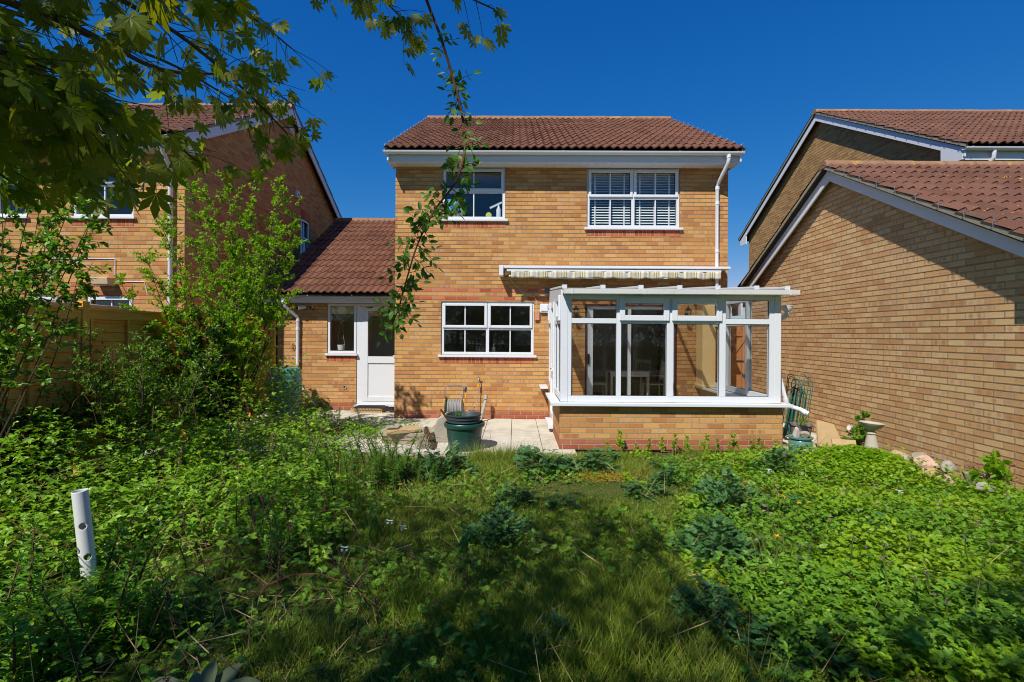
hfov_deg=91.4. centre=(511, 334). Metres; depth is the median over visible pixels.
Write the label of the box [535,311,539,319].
junction box
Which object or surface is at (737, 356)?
passage gate
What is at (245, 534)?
spurge stem
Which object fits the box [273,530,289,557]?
spurge stem
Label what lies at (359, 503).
spurge stem
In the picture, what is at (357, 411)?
spurge stem
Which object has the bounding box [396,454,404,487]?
spurge stem
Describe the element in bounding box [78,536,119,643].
spurge stem
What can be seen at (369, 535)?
spurge stem
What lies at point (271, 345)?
side gate
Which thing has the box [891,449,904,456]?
rubble piece
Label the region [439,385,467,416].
hose reel
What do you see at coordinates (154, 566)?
dead stalk
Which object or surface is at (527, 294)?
awning cable
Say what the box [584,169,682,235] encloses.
window
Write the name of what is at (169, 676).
dead stalk
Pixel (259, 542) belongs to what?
spurge stem
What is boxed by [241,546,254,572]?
spurge stem
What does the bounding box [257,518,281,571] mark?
spurge stem
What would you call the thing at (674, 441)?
wall weed
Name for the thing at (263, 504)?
dead stalk
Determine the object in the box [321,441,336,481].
spurge stem
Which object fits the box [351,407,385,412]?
doorstep
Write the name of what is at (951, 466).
rubble piece
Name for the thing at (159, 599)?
dead stalk
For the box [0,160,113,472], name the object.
open shrub
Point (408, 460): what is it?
spurge stem
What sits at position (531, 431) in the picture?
patio
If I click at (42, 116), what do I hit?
maple tree
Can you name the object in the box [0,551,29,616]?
spurge stem
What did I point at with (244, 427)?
dead flower spike
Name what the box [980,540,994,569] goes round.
dandelion stalk
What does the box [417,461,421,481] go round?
spurge stem
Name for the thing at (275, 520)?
spurge stem
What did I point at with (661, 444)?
wall weed
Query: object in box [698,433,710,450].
wall weed
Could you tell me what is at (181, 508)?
dead stalk
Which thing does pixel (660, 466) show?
ragwort plant
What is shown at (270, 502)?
dead stalk
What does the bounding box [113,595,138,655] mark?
spurge stem
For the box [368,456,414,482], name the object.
ragwort plant
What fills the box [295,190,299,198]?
alarm box
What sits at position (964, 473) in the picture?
rubble piece
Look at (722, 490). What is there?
ragwort plant
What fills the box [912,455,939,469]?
rubble piece
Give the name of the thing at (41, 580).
spurge stem
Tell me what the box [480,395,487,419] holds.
drain pipe
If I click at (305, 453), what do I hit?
spurge stem
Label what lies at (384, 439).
spurge stem
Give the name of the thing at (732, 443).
wall weed
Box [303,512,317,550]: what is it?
spurge stem
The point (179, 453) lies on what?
dead flower spike
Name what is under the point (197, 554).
dead stalk
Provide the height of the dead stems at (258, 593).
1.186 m
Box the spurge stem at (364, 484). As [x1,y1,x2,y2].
[361,460,367,485]
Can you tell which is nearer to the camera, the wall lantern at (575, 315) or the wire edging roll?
the wire edging roll
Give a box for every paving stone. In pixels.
[379,427,433,436]
[383,435,434,440]
[383,440,425,443]
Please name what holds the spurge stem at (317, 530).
on the ground at (594, 487)
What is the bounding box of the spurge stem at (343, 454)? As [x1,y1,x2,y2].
[339,451,351,494]
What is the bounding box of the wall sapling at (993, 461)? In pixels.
[965,450,1014,493]
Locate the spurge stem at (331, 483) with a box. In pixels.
[322,457,340,511]
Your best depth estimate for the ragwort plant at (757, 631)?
2.47 m
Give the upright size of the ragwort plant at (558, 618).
0.171 m
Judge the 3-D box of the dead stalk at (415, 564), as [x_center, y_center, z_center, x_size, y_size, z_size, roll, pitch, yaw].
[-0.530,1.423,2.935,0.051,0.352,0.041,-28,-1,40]
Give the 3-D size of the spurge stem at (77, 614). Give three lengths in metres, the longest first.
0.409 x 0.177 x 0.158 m
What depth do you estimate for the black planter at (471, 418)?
6.83 m
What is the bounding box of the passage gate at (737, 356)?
[731,326,744,388]
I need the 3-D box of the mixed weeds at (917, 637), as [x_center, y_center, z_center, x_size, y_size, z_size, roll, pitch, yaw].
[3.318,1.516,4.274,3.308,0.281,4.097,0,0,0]
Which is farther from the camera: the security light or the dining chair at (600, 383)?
the dining chair at (600, 383)
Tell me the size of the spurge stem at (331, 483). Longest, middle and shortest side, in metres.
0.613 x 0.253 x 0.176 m
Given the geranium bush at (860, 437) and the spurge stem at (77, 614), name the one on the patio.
the geranium bush at (860, 437)
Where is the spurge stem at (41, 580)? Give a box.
[29,569,62,652]
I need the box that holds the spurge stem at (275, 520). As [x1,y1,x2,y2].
[271,513,281,556]
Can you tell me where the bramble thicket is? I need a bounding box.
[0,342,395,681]
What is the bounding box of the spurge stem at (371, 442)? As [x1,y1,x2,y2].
[362,427,383,469]
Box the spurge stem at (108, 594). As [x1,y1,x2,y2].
[90,550,134,653]
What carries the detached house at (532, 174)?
on the ground at (594, 487)
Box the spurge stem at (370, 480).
[365,462,376,497]
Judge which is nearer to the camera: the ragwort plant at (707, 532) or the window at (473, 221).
the ragwort plant at (707, 532)
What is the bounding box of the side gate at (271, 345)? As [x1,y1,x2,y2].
[255,321,275,404]
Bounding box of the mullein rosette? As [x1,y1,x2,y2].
[152,659,260,681]
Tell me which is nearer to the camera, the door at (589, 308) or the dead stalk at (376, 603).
the dead stalk at (376, 603)
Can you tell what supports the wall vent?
attached to the detached house at (532, 174)
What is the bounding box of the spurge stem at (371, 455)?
[366,440,379,489]
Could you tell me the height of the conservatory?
2.490 m
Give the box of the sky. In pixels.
[0,0,1023,318]
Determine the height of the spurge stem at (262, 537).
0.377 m
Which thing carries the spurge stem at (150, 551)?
on the ground at (594, 487)
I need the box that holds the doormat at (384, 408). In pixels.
[352,405,393,412]
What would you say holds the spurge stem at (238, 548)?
on the ground at (594, 487)
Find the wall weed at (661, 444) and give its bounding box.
[658,436,664,450]
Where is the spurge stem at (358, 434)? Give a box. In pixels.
[348,425,362,473]
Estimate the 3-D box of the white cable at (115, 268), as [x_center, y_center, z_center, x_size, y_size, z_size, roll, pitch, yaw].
[-7.337,-1.048,8.835,1.807,0.609,0.016,0,0,0]
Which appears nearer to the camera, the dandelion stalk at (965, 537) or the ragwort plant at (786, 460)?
the dandelion stalk at (965, 537)
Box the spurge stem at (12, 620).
[0,610,38,681]
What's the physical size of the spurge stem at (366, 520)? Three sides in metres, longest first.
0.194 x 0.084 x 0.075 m
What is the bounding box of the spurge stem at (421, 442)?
[415,426,428,459]
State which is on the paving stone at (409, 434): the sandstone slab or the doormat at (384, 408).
the sandstone slab
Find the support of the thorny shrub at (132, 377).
on the ground at (594, 487)
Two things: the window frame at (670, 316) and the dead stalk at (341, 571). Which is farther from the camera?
the window frame at (670, 316)
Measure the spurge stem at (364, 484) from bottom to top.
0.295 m
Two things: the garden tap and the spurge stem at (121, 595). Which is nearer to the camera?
the spurge stem at (121, 595)
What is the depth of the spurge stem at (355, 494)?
4.39 m
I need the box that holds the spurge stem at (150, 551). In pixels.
[121,521,165,629]
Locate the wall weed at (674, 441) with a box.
[671,433,678,454]
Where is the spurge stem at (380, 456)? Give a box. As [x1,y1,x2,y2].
[376,453,382,482]
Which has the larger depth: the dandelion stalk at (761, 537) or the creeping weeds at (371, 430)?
the creeping weeds at (371, 430)
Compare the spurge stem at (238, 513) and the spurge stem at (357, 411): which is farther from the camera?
the spurge stem at (357, 411)
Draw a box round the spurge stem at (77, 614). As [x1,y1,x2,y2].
[63,590,108,661]
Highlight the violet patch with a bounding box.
[802,444,919,478]
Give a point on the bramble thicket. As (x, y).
(145, 487)
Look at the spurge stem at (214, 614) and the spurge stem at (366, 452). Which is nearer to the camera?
the spurge stem at (214, 614)
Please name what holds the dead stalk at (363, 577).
on the ground at (594, 487)
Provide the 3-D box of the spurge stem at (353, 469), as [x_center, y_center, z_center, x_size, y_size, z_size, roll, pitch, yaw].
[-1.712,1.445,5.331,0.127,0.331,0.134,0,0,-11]
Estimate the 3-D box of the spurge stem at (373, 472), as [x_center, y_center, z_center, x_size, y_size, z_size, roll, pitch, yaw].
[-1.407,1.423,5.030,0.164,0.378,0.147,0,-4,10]
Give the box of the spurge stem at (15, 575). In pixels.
[0,551,26,657]
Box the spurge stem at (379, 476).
[372,460,381,490]
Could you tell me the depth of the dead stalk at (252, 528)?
3.42 m
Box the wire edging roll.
[783,374,812,436]
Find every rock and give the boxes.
[385,426,398,428]
[792,427,799,437]
[800,431,809,437]
[846,425,852,430]
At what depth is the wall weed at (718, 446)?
6.75 m
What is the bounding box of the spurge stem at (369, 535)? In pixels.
[364,502,382,541]
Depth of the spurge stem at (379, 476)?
5.11 m
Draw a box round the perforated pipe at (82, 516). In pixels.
[71,488,97,585]
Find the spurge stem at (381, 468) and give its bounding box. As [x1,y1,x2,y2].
[378,453,384,482]
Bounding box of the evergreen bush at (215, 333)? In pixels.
[167,306,248,450]
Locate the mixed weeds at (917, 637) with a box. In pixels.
[651,452,1023,679]
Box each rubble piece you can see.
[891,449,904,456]
[901,454,912,462]
[911,452,926,457]
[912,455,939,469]
[921,467,938,477]
[936,474,953,485]
[940,460,956,473]
[962,471,984,485]
[976,482,995,492]
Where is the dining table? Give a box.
[604,369,649,394]
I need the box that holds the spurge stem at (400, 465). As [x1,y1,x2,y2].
[390,447,409,487]
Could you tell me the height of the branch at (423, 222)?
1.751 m
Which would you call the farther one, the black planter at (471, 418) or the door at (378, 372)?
the door at (378, 372)
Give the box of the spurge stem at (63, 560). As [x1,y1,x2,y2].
[52,550,106,643]
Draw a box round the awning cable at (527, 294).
[509,277,536,310]
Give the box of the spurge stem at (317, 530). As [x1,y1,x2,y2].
[310,529,320,561]
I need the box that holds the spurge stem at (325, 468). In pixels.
[320,452,332,493]
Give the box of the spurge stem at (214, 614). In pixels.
[191,580,224,620]
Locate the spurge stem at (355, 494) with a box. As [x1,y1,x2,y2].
[351,475,359,514]
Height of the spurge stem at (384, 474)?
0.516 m
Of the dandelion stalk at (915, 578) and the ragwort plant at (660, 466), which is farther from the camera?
the ragwort plant at (660, 466)
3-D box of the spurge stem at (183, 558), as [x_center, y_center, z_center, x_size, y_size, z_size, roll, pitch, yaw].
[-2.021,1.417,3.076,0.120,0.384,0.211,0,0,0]
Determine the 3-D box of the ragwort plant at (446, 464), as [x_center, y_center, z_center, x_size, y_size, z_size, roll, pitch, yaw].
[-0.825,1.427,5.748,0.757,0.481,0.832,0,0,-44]
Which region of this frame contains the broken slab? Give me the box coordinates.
[831,439,855,445]
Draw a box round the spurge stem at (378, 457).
[373,445,382,484]
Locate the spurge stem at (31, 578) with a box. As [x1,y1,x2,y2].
[12,512,47,642]
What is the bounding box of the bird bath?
[859,420,884,448]
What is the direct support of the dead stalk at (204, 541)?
on the ground at (594, 487)
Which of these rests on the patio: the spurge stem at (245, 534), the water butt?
the water butt
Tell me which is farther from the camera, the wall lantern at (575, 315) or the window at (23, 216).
the wall lantern at (575, 315)
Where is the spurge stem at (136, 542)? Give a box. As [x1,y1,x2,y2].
[94,537,143,646]
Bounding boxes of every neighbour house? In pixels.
[0,103,341,366]
[738,109,1023,269]
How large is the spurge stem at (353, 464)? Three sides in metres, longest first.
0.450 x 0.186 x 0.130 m
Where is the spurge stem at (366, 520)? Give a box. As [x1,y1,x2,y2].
[362,512,368,529]
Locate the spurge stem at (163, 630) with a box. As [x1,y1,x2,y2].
[143,577,179,645]
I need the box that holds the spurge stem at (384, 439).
[378,431,397,472]
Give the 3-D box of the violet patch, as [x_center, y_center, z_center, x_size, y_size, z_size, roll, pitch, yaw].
[4.172,1.482,6.028,1.305,0.301,1.072,0,0,0]
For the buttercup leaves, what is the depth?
2.72 m
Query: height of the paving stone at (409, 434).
0.052 m
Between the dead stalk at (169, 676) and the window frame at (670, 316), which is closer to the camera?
the dead stalk at (169, 676)
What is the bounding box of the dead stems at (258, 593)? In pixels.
[0,385,1023,681]
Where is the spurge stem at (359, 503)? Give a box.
[354,488,365,517]
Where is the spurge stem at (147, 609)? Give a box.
[138,593,158,627]
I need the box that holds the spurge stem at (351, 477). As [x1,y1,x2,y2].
[346,456,360,496]
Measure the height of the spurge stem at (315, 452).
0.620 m
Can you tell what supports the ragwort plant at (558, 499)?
on the ground at (594, 487)
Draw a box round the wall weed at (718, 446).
[714,438,720,450]
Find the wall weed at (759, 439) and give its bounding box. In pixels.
[756,437,766,450]
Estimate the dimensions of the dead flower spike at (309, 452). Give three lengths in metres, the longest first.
0.425 x 0.101 x 0.056 m
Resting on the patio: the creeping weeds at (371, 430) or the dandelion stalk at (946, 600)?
the creeping weeds at (371, 430)
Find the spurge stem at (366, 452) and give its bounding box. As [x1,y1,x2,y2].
[361,442,371,468]
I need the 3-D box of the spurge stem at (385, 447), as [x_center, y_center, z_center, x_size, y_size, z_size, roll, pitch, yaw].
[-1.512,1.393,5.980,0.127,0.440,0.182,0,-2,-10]
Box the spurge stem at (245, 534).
[233,520,262,557]
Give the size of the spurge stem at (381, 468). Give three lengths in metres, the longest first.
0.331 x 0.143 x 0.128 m
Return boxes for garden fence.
[0,301,254,474]
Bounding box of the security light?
[90,277,115,286]
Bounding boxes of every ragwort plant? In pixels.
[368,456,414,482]
[409,440,479,481]
[459,502,535,547]
[496,479,535,509]
[503,607,602,662]
[513,445,582,482]
[544,490,579,513]
[566,447,624,473]
[621,476,674,502]
[645,458,678,469]
[649,463,690,485]
[663,571,748,643]
[665,502,779,578]
[687,466,774,516]
[733,611,883,681]
[744,439,832,479]
[781,493,853,527]
[828,512,903,554]
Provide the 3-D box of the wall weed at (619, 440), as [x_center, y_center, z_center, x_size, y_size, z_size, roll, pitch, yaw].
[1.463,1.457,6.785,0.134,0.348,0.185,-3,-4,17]
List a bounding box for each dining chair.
[593,382,606,394]
[631,358,651,394]
[642,360,664,395]
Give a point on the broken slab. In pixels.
(841, 441)
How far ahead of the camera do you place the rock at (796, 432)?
6.65 m
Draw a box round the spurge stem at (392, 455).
[385,435,399,484]
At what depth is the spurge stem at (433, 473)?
5.32 m
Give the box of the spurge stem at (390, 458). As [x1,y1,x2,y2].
[385,439,399,488]
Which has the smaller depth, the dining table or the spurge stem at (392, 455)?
the spurge stem at (392, 455)
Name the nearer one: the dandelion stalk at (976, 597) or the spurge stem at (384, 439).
the dandelion stalk at (976, 597)
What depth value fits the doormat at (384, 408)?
10.24 m
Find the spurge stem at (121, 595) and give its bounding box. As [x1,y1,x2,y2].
[98,545,142,656]
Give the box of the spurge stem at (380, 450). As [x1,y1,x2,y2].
[372,436,387,467]
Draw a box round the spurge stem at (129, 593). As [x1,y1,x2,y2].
[120,567,137,616]
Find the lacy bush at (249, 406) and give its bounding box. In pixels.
[244,357,287,440]
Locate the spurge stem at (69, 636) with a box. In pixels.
[33,590,95,678]
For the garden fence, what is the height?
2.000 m
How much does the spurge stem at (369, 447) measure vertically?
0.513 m
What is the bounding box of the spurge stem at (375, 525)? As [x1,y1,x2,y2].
[370,512,379,535]
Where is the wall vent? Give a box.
[540,304,547,312]
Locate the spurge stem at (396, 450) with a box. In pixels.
[393,442,400,458]
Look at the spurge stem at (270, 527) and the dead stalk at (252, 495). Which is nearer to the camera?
the spurge stem at (270, 527)
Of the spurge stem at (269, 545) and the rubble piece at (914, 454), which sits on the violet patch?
the rubble piece at (914, 454)
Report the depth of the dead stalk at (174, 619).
2.27 m
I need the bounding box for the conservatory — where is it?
[539,285,809,450]
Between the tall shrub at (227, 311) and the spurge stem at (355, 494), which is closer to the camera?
the spurge stem at (355, 494)
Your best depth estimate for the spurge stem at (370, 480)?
4.81 m
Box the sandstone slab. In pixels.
[386,425,420,434]
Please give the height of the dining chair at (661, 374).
0.962 m
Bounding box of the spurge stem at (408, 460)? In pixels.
[401,447,416,474]
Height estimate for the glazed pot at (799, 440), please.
0.265 m
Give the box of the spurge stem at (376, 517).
[372,506,381,531]
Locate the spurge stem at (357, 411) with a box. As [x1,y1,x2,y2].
[352,400,361,421]
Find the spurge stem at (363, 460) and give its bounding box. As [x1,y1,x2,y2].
[352,433,368,479]
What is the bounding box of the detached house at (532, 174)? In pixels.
[258,115,745,418]
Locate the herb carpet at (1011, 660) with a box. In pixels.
[622,442,1023,681]
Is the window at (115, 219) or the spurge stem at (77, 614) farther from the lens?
the window at (115, 219)
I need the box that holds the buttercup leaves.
[669,502,1023,666]
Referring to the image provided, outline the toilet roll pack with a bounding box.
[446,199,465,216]
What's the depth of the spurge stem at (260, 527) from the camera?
3.55 m
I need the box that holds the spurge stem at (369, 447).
[365,436,375,467]
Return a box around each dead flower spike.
[171,444,183,491]
[236,421,242,461]
[242,421,252,460]
[270,432,273,461]
[298,438,313,480]
[322,425,334,462]
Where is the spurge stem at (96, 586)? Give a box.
[71,581,102,652]
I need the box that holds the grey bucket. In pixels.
[789,422,813,435]
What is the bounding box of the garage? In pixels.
[731,160,1023,496]
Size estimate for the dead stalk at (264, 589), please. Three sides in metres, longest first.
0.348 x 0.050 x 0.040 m
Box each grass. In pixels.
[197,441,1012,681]
[791,413,807,425]
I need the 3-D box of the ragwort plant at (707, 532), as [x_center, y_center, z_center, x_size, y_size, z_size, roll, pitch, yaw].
[1.537,1.470,3.661,1.009,0.404,0.658,0,0,-24]
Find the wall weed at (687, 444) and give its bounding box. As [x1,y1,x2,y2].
[684,434,689,451]
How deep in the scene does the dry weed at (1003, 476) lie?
4.86 m
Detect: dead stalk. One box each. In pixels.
[128,515,135,568]
[152,544,158,581]
[152,574,168,638]
[158,580,194,672]
[163,668,171,681]
[179,495,186,560]
[192,541,207,587]
[203,521,206,558]
[246,488,261,560]
[247,484,258,517]
[248,518,265,558]
[250,571,284,614]
[258,494,274,541]
[260,490,276,534]
[276,537,283,638]
[284,498,292,559]
[326,549,379,623]
[353,627,359,653]
[356,552,367,631]
[373,593,385,642]
[409,550,430,604]
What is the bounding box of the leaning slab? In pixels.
[815,420,840,447]
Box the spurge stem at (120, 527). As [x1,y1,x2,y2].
[86,520,127,613]
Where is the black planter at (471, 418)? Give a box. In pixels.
[446,411,481,424]
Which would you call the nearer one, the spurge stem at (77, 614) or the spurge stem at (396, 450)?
the spurge stem at (77, 614)
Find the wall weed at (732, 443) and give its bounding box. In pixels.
[726,433,740,451]
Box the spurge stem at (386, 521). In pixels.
[384,513,393,538]
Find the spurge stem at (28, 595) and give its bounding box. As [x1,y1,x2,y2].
[18,588,45,658]
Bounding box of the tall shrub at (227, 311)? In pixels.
[110,170,309,448]
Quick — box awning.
[499,265,730,279]
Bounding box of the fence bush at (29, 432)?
[0,396,103,502]
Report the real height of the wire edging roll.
0.987 m
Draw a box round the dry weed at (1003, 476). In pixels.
[993,467,1010,492]
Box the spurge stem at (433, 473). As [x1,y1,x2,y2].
[428,464,436,483]
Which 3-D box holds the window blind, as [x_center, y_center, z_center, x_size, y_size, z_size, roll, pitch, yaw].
[2.305,-2.596,9.626,1.660,1.060,0.040,0,0,0]
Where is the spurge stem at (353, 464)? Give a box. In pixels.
[345,445,359,487]
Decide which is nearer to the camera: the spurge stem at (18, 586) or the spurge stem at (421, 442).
the spurge stem at (18, 586)
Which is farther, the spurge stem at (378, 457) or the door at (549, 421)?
the door at (549, 421)
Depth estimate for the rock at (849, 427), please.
6.90 m
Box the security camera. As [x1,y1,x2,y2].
[296,305,305,309]
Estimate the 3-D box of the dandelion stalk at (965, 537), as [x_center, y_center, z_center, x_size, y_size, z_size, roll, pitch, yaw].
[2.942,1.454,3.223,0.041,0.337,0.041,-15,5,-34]
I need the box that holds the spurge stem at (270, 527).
[259,519,275,568]
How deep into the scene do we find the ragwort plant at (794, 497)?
4.47 m
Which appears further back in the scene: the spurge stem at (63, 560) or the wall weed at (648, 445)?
the wall weed at (648, 445)
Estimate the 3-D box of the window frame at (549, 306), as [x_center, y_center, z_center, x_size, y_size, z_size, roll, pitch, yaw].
[0.723,0.172,9.225,0.105,1.535,0.538,0,0,0]
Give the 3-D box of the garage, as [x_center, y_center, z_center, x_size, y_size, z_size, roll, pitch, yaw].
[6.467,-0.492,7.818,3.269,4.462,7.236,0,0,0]
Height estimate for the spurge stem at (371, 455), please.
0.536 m
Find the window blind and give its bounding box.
[590,174,674,225]
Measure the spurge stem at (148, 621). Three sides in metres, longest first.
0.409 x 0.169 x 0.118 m
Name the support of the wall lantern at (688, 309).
attached to the detached house at (532, 174)
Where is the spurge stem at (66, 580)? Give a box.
[50,573,72,610]
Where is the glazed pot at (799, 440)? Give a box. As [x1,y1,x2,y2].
[787,434,813,457]
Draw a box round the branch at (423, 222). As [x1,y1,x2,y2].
[366,0,488,347]
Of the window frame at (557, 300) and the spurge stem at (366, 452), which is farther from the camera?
the window frame at (557, 300)
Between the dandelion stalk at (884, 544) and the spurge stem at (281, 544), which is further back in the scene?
the spurge stem at (281, 544)
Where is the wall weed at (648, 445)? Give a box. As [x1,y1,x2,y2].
[647,438,651,449]
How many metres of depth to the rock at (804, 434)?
6.65 m
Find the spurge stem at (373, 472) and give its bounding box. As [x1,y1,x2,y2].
[365,458,379,490]
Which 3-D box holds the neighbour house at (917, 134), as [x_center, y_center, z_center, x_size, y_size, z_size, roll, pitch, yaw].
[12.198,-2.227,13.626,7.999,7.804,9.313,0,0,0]
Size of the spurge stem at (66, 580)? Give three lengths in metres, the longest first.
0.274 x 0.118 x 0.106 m
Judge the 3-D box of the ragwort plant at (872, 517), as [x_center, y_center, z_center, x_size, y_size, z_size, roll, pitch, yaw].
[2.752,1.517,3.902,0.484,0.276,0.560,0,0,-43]
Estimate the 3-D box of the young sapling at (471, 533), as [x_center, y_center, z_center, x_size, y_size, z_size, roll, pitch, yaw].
[-0.273,1.379,3.058,0.230,0.439,0.166,0,0,-41]
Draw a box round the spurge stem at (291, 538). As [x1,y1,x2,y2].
[282,527,295,570]
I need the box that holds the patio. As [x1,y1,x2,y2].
[142,409,820,457]
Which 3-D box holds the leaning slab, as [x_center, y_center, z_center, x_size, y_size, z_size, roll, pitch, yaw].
[4.506,1.444,7.112,0.438,0.440,0.040,14,-39,-4]
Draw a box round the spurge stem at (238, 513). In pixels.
[229,488,243,546]
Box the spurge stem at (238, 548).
[228,536,244,562]
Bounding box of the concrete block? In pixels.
[432,412,448,441]
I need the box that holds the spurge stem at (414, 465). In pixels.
[411,452,416,478]
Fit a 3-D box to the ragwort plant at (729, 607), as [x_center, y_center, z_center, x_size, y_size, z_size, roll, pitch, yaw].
[1.094,1.522,2.831,0.462,0.262,0.557,0,0,15]
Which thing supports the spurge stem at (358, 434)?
on the ground at (594, 487)
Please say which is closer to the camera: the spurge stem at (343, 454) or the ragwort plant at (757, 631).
the ragwort plant at (757, 631)
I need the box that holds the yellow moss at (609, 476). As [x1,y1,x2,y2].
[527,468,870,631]
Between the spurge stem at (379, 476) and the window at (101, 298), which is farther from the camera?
the window at (101, 298)
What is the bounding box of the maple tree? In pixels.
[0,0,512,220]
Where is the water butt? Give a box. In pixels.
[266,367,302,416]
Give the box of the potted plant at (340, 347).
[337,315,344,349]
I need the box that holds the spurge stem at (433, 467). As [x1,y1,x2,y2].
[429,463,434,484]
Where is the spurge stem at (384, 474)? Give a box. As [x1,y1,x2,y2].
[381,439,392,488]
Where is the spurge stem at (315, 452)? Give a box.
[308,425,324,474]
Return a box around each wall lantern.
[572,306,579,317]
[685,306,691,314]
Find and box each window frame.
[548,302,550,384]
[554,294,560,399]
[567,295,773,402]
[707,301,766,395]
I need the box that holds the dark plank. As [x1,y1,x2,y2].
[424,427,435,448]
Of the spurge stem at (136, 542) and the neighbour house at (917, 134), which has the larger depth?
the neighbour house at (917, 134)
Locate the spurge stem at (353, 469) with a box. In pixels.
[349,455,356,481]
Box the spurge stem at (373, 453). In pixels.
[369,440,378,483]
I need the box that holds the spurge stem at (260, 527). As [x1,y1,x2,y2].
[256,514,264,552]
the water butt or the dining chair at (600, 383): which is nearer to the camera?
the water butt
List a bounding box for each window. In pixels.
[0,176,29,224]
[32,295,58,300]
[67,156,135,225]
[87,296,133,305]
[300,218,308,255]
[325,304,357,355]
[438,302,536,362]
[442,168,507,226]
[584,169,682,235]
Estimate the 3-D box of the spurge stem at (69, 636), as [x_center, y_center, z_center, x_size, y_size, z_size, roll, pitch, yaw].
[-2.014,1.375,2.266,0.134,0.467,0.225,0,0,38]
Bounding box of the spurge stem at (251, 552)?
[246,538,257,567]
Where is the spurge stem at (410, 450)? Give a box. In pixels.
[402,428,420,476]
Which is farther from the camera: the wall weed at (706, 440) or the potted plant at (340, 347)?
the potted plant at (340, 347)
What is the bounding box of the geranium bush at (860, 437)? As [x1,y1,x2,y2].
[840,410,870,446]
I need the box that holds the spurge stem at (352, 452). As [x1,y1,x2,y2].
[345,431,358,466]
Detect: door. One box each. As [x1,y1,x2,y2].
[363,306,394,401]
[545,298,555,428]
[585,304,676,395]
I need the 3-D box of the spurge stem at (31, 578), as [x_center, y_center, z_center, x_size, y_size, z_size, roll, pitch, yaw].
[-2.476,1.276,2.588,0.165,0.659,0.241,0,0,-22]
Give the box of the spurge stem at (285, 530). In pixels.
[275,529,287,564]
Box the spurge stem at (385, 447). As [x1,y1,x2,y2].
[382,433,389,459]
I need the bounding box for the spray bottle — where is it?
[489,202,501,216]
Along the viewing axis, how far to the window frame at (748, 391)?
7.88 m
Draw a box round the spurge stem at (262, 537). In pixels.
[257,521,267,557]
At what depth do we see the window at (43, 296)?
8.85 m
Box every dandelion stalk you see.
[759,536,768,569]
[774,534,778,578]
[850,536,855,560]
[880,555,887,591]
[882,542,886,569]
[907,534,914,561]
[914,577,919,607]
[924,571,930,595]
[944,597,949,624]
[963,535,970,573]
[975,579,982,617]
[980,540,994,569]
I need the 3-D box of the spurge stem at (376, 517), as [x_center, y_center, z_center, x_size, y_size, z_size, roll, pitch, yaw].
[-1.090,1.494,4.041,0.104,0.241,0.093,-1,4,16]
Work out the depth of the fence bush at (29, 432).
4.67 m
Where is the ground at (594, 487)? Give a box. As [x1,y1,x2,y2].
[0,405,1023,681]
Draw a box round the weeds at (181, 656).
[0,466,1023,681]
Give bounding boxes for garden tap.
[468,377,479,410]
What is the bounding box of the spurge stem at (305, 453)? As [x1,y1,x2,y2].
[301,452,310,481]
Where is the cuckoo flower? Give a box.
[387,519,392,547]
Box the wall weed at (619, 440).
[615,429,624,453]
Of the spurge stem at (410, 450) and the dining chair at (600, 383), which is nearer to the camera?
the spurge stem at (410, 450)
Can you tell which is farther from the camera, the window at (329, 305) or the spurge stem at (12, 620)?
the window at (329, 305)
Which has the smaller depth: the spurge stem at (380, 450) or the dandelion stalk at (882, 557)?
the dandelion stalk at (882, 557)
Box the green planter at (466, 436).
[444,420,484,451]
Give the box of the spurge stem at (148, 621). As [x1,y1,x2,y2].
[134,572,172,648]
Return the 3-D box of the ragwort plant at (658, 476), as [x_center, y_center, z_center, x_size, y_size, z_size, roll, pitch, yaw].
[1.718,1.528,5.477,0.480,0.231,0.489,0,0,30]
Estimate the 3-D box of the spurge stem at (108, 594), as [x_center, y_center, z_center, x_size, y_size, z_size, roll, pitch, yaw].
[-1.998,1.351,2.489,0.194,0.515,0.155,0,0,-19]
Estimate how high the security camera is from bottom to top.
0.114 m
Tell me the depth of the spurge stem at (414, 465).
5.54 m
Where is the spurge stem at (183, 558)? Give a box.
[175,539,196,582]
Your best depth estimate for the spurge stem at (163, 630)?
2.52 m
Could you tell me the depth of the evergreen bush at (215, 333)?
6.67 m
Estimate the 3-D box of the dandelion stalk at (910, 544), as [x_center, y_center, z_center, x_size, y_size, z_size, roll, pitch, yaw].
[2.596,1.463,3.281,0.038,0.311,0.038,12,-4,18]
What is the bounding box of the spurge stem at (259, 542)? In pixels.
[255,527,262,559]
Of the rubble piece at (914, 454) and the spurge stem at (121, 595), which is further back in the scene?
the rubble piece at (914, 454)
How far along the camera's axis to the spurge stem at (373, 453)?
5.35 m
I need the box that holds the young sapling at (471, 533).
[449,525,481,588]
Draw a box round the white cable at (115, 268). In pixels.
[52,258,147,292]
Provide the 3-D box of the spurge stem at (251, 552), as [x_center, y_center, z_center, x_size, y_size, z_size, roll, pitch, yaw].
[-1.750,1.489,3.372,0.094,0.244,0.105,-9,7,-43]
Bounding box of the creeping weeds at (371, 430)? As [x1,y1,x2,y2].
[246,411,427,444]
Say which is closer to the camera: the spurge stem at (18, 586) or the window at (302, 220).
the spurge stem at (18, 586)
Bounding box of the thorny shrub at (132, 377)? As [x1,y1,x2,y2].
[38,321,222,476]
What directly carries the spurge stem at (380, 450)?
on the ground at (594, 487)

